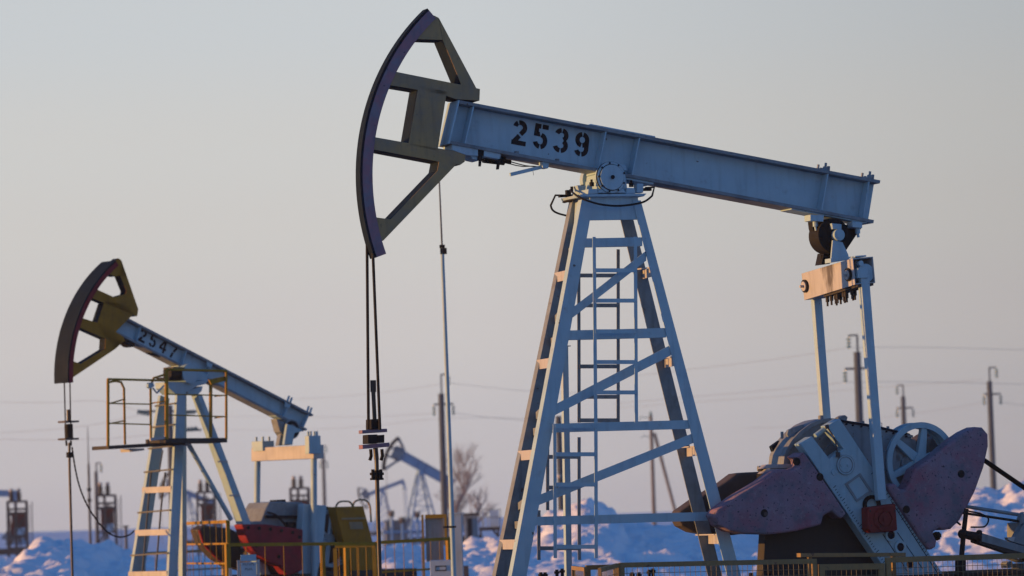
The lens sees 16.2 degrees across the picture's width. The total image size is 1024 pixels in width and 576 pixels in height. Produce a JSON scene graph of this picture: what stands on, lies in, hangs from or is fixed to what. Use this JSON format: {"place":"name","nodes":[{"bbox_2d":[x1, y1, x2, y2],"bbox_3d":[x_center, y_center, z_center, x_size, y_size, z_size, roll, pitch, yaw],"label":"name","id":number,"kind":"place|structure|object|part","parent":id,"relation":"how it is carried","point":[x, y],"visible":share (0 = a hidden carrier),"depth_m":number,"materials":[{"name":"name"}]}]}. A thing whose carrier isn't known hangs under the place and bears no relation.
{"place":"outdoors","nodes":[
{"label":"outdoors","id":0,"kind":"place"},
{"bbox_2d":[0,512,672,560],"bbox_3d":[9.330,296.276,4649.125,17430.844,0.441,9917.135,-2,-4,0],"label":"snow field","id":1,"kind":"structure","parent":0,"point":[84,536],"depth_m":694.70,"materials":[{"name":"white snow"}]},
{"bbox_2d":[0,490,25,554],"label":"pump jack","id":2,"kind":"object","parent":1,"relation":"on","point":[4,493],"visible":0.33,"depth_m":299.36,"materials":[{"name":"blue paint"}]},
{"bbox_2d":[6,488,32,556],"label":"transformer station","id":3,"kind":"object","parent":1,"relation":"on","point":[17,525],"visible":0.91,"depth_m":229.05,"materials":[{"name":"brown metal"}]},
{"bbox_2d":[87,427,91,544],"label":"power pole","id":4,"kind":"object","parent":1,"relation":"on","point":[89,500],"visible":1,"depth_m":149.73,"materials":[{"name":"metal"}]},
{"bbox_2d":[94,462,102,542],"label":"power pole","id":5,"kind":"object","parent":1,"relation":"on","point":[96,480],"visible":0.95,"depth_m":239.60,"materials":[{"name":"grey concrete"}]},
{"bbox_2d":[95,482,121,545],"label":"transformer station","id":6,"kind":"object","parent":1,"relation":"on","point":[109,514],"visible":0.88,"depth_m":224.09,"materials":[{"name":"grey metal"}]},
{"bbox_2d":[123,525,128,548],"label":"marker post","id":7,"kind":"object","parent":1,"relation":"on","point":[126,538],"visible":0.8,"depth_m":149.63,"materials":[{"name":"metal"}]},
{"bbox_2d":[137,405,201,506],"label":"power pole","id":8,"kind":"object","parent":1,"relation":"on","point":[170,421],"visible":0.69,"depth_m":149.87,"materials":[{"name":"grey concrete"}]},
{"bbox_2d":[1,414,142,432],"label":"overhead wire","id":9,"kind":"object","parent":8,"relation":"attached to","point":[63,428],"visible":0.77,"depth_m":172.95,"materials":[{"name":"metal"}]},
{"bbox_2d":[14,401,136,410],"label":"overhead wire","id":10,"kind":"object","parent":8,"relation":"attached to","point":[54,402],"visible":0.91,"depth_m":179.12,"materials":[{"name":"metal"}]},
{"bbox_2d":[159,472,222,545],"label":"pump jack","id":11,"kind":"object","parent":1,"relation":"on","point":[190,494],"visible":0.34,"depth_m":359.29,"materials":[{"name":"blue paint"}]},
{"bbox_2d":[196,480,220,555],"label":"transformer station","id":12,"kind":"object","parent":1,"relation":"on","point":[207,509],"visible":0.65,"depth_m":234.11,"materials":[{"name":"grey metal"}]},
{"bbox_2d":[229,554,259,575],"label":"information sign","id":13,"kind":"object","parent":1,"relation":"on","point":[248,569],"visible":1,"depth_m":62.32,"materials":[{"name":"metal"}]},
{"bbox_2d":[289,476,310,503],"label":"transformer station","id":14,"kind":"object","parent":1,"relation":"on","point":[300,486],"visible":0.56,"depth_m":239.12,"materials":[{"name":"grey metal"}]},
{"bbox_2d":[319,445,327,504],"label":"power pole","id":15,"kind":"object","parent":1,"relation":"on","point":[323,461],"visible":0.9,"depth_m":329.49,"materials":[{"name":"grey concrete"}]},
{"bbox_2d":[357,479,424,535],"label":"pump jack","id":16,"kind":"object","parent":1,"relation":"on","point":[365,494],"visible":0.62,"depth_m":439.07,"materials":[{"name":"blue paint"}]},
{"bbox_2d":[382,510,420,545],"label":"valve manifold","id":17,"kind":"object","parent":1,"relation":"on","point":[397,530],"visible":0.81,"depth_m":209.56,"materials":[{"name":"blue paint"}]},
{"bbox_2d":[382,437,482,543],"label":"pump jack","id":18,"kind":"object","parent":1,"relation":"on","point":[421,467],"visible":0.52,"depth_m":274.37,"materials":[{"name":"blue paint"}]},
{"bbox_2d":[430,560,450,575],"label":"junction box","id":19,"kind":"object","parent":1,"relation":"on","point":[440,567],"visible":0.79,"depth_m":66.31,"materials":[{"name":"white metal"}]},
{"bbox_2d":[432,374,454,545],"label":"power pole","id":20,"kind":"object","parent":1,"relation":"on","point":[443,475],"visible":0.81,"depth_m":204.68,"materials":[{"name":"grey concrete"}]},
{"bbox_2d":[285,384,439,399],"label":"overhead wire","id":21,"kind":"object","parent":20,"relation":"attached to","point":[364,394],"visible":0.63,"depth_m":238.88,"materials":[{"name":"metal"}]},
{"bbox_2d":[434,441,482,512],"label":"bare tree","id":22,"kind":"object","parent":1,"relation":"on","point":[460,498],"visible":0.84,"depth_m":240.55,"materials":[{"name":"brown plant"}]},
{"bbox_2d":[464,566,468,575],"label":"wooden stump","id":23,"kind":"object","parent":1,"relation":"on","point":[466,570],"visible":0.6,"depth_m":97.71,"materials":[{"name":"brown wood"}]},
{"bbox_2d":[462,484,499,522],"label":"bare tree","id":24,"kind":"object","parent":1,"relation":"on","point":[475,504],"visible":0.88,"depth_m":228.82,"materials":[{"name":"brown plant"}]},
{"bbox_2d":[479,509,500,537],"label":"equipment platform","id":25,"kind":"structure","parent":1,"relation":"on","point":[494,517],"depth_m":164.65,"materials":[{"name":"blue paint"}]},
{"bbox_2d":[0,479,1023,575],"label":"snow bank","id":26,"kind":"structure","parent":1,"relation":"on","point":[617,543],"depth_m":105.44,"materials":[{"name":"white snow"}]},
{"bbox_2d":[556,416,562,510],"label":"lamp post","id":27,"kind":"object","parent":1,"relation":"on","point":[559,461],"visible":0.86,"depth_m":119.79,"materials":[{"name":"grey metal"}]},
{"bbox_2d":[571,566,586,575],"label":"fence","id":28,"kind":"object","parent":1,"relation":"on","point":[577,568],"visible":1,"depth_m":46.09,"materials":[{"name":"yellow metal"}]},
{"bbox_2d":[585,564,615,575],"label":"fence","id":29,"kind":"object","parent":1,"relation":"on","point":[592,567],"visible":0.34,"depth_m":46.21,"materials":[{"name":"brown metal"}]},
{"bbox_2d":[598,563,619,575],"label":"fence gate","id":30,"kind":"structure","parent":1,"relation":"on","point":[608,570],"depth_m":42.53,"materials":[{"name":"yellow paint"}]},
{"bbox_2d":[639,411,675,524],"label":"power pole","id":31,"kind":"object","parent":1,"relation":"on","point":[653,496],"visible":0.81,"depth_m":279.51,"materials":[{"name":"grey wood"}]},
{"bbox_2d":[818,563,884,575],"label":"fence","id":32,"kind":"object","parent":1,"relation":"on","point":[822,568],"visible":1,"depth_m":44.40,"materials":[{"name":"metal"}]},
{"bbox_2d":[843,334,864,422],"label":"power pole","id":33,"kind":"object","parent":1,"relation":"on","point":[857,368],"visible":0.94,"depth_m":169.91,"materials":[{"name":"grey concrete"}]},
{"bbox_2d":[614,382,843,403],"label":"overhead wire","id":34,"kind":"object","parent":33,"relation":"attached to","point":[733,393],"visible":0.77,"depth_m":184.28,"materials":[{"name":"metal"}]},
{"bbox_2d":[630,348,844,376],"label":"overhead wire","id":35,"kind":"object","parent":33,"relation":"attached to","point":[748,362],"visible":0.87,"depth_m":182.81,"materials":[{"name":"metal"}]},
{"bbox_2d":[844,382,1000,383],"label":"overhead wire","id":36,"kind":"object","parent":33,"relation":"attached to","point":[950,382],"visible":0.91,"depth_m":183.92,"materials":[{"name":"metal"}]},
{"bbox_2d":[896,384,914,423],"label":"power pole","id":37,"kind":"object","parent":1,"relation":"on","point":[903,407],"visible":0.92,"depth_m":244.83,"materials":[{"name":"grey concrete"}]},
{"bbox_2d":[982,367,1002,489],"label":"power pole","id":38,"kind":"object","parent":1,"relation":"on","point":[993,483],"visible":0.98,"depth_m":214.73,"materials":[{"name":"grey concrete"}]},
{"bbox_2d":[613,380,974,408],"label":"overhead wire","id":39,"kind":"object","parent":38,"relation":"attached to","point":[808,393],"visible":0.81,"depth_m":228.39,"materials":[{"name":"metal"}]},
{"bbox_2d":[308,417,519,429],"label":"overhead wire","id":40,"kind":"object","parent":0,"point":[416,420],"visible":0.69,"depth_m":226.21,"materials":[{"name":"metal"}]},
{"bbox_2d":[463,513,479,539],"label":"control cabin","id":41,"kind":"object","parent":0,"point":[470,524],"visible":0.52,"depth_m":149.66,"materials":[{"name":"grey metal"}]},
{"bbox_2d":[467,518,471,537],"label":"door","id":42,"kind":"structure","parent":41,"relation":"in","point":[469,520],"depth_m":149.64,"materials":[{"name":"metal"}]},
{"bbox_2d":[0,0,1023,532],"label":"sky","id":43,"kind":"structure","parent":0,"point":[208,148],"materials":[{"name":"grey"}]},
{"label":"gravel pad","id":44,"kind":"structure","parent":0,"visible":0},
{"bbox_2d":[145,550,224,575],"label":"bar fence","id":45,"kind":"object","parent":44,"relation":"on","point":[196,551],"visible":0.25,"depth_m":79.06,"materials":[{"name":"metal"}]},
{"bbox_2d":[187,520,230,575],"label":"bar fence","id":46,"kind":"object","parent":44,"relation":"on","point":[227,522],"visible":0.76,"depth_m":70.27,"materials":[{"name":"metal"}]},
{"bbox_2d":[54,258,416,575],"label":"pump jack","id":47,"kind":"object","parent":44,"relation":"on","point":[111,326],"visible":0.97,"depth_m":70.92,"materials":[{"name":"grey paint"}]},
{"bbox_2d":[58,383,78,575],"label":"rod hanger","id":48,"kind":"object","parent":47,"relation":"hanging from","point":[68,428],"visible":1,"depth_m":69.10,"materials":[{"name":"metal"}]},
{"bbox_2d":[71,447,134,537],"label":"hanging cable","id":49,"kind":"object","parent":48,"relation":"hanging from","point":[132,532],"visible":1,"depth_m":69.25,"materials":[{"name":"black rubber"}]},
{"bbox_2d":[224,542,377,575],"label":"bar fence","id":50,"kind":"object","parent":44,"relation":"on","point":[322,545],"visible":0.89,"depth_m":65.00,"materials":[{"name":"metal"}]},
{"bbox_2d":[333,543,376,575],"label":"fence gate","id":51,"kind":"structure","parent":50,"relation":"attached to","point":[350,546],"depth_m":64.71,"materials":[{"name":"yellow metal"}]},
{"bbox_2d":[376,537,450,575],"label":"bar fence","id":52,"kind":"object","parent":44,"relation":"on","point":[448,552],"visible":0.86,"depth_m":67.34,"materials":[{"name":"metal"}]},
{"bbox_2d":[421,514,446,575],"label":"slatted screen","id":53,"kind":"object","parent":44,"relation":"on","point":[434,525],"visible":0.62,"depth_m":68.30,"materials":[{"name":"yellow paint"}]},
{"bbox_2d":[439,182,455,575],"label":"lightning mast","id":54,"kind":"object","parent":44,"relation":"on","point":[443,251],"visible":0.88,"depth_m":59.97,"materials":[{"name":"grey metal"}]},
{"bbox_2d":[447,512,464,575],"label":"electrical cabinet","id":55,"kind":"object","parent":44,"relation":"on","point":[459,543],"visible":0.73,"depth_m":68.82,"materials":[{"name":"grey metal"}]},
{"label":"cabinet door","id":56,"kind":"part","parent":55,"relation":"part of","materials":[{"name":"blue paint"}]},
{"bbox_2d":[561,345,571,575],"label":"steel post","id":57,"kind":"object","parent":44,"relation":"on","point":[566,473],"visible":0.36,"depth_m":47.41,"materials":[{"name":"metal"}]},
{"bbox_2d":[356,8,1023,575],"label":"pump jack","id":58,"kind":"object","parent":44,"relation":"on","point":[824,482],"visible":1,"depth_m":45.20,"materials":[{"name":"grey paint"}]},
{"bbox_2d":[359,246,389,575],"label":"rod hanger","id":59,"kind":"object","parent":58,"relation":"hanging from","point":[373,424],"visible":1,"depth_m":43.60,"materials":[{"name":"metal"}]},
{"bbox_2d":[619,559,816,575],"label":"fence","id":60,"kind":"object","parent":44,"relation":"on","point":[812,562],"visible":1,"depth_m":43.68,"materials":[{"name":"metal"}]},
{"bbox_2d":[796,553,905,575],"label":"guard rail","id":61,"kind":"object","parent":44,"relation":"on","point":[811,555],"visible":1,"depth_m":44.64,"materials":[{"name":"brown metal"}]},
{"bbox_2d":[885,553,1023,575],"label":"fence","id":62,"kind":"object","parent":44,"relation":"on","point":[947,558],"visible":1,"depth_m":45.00,"materials":[{"name":"brown metal"}]}
]}

